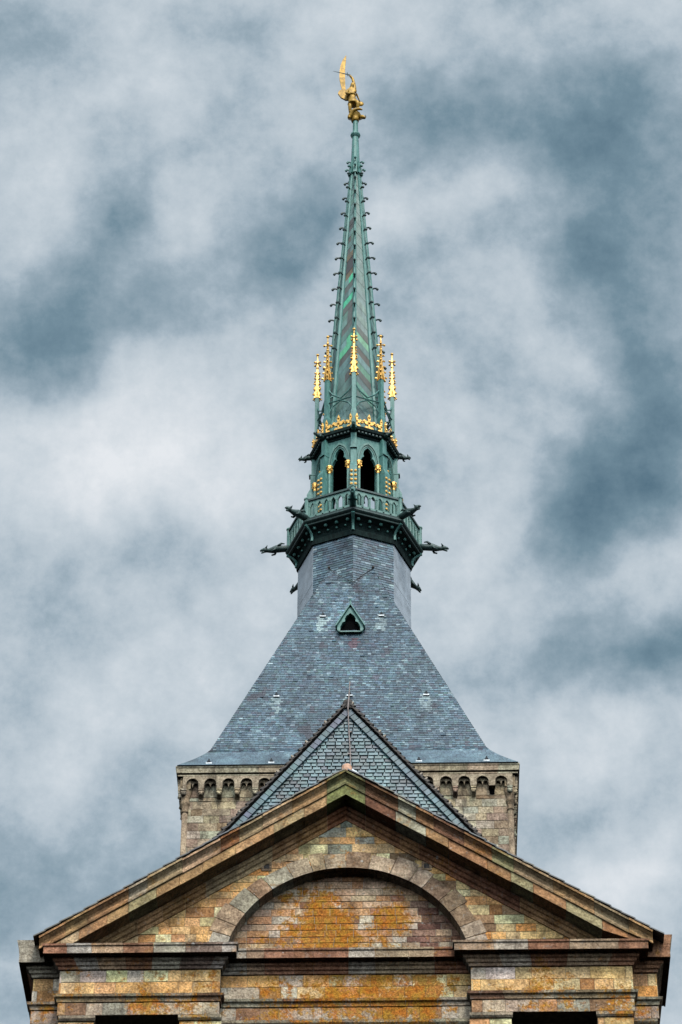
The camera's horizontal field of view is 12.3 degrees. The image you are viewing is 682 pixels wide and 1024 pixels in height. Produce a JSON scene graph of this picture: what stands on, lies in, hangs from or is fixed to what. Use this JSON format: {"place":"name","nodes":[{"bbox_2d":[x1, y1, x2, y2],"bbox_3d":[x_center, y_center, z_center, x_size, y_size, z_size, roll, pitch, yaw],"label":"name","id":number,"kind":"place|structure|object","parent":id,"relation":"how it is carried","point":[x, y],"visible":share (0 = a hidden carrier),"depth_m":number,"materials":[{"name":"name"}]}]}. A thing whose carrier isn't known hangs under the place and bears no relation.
{"place":"outdoors","nodes":[
{"label":"outdoors","id":0,"kind":"place"},
{"bbox_2d":[0,0,681,1023],"label":"sky","id":1,"kind":"structure","parent":0,"point":[173,176],"materials":[{"name":"grey"}]},
{"bbox_2d":[17,763,671,1023],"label":"church facade","id":2,"kind":"structure","parent":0,"point":[347,894],"depth_m":98.94,"materials":[{"name":"stone"}]},
{"bbox_2d":[209,699,489,841],"bbox_3d":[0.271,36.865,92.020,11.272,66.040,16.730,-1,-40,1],"label":"roof","id":3,"kind":"structure","parent":2,"relation":"on","point":[376,755],"depth_m":105.30,"materials":[{"name":"stone"}]},
{"bbox_2d":[347,681,351,764],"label":"lightning cable","id":4,"kind":"object","parent":3,"relation":"attached to","point":[349,732],"visible":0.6,"depth_m":106.29,"materials":[{"name":"metal"}]},
{"bbox_2d":[176,535,519,855],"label":"crossing tower","id":5,"kind":"structure","parent":0,"point":[352,624],"depth_m":127.85,"materials":[{"name":"stone"}]},
{"bbox_2d":[260,120,448,593],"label":"spire","id":6,"kind":"structure","parent":5,"relation":"on","point":[354,456],"depth_m":142.30,"materials":[{"name":"green metal"}]},
{"bbox_2d":[334,56,365,122],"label":"statue","id":7,"kind":"object","parent":6,"relation":"on","point":[349,94],"visible":1,"depth_m":158.20,"materials":[{"name":"gold metal"}]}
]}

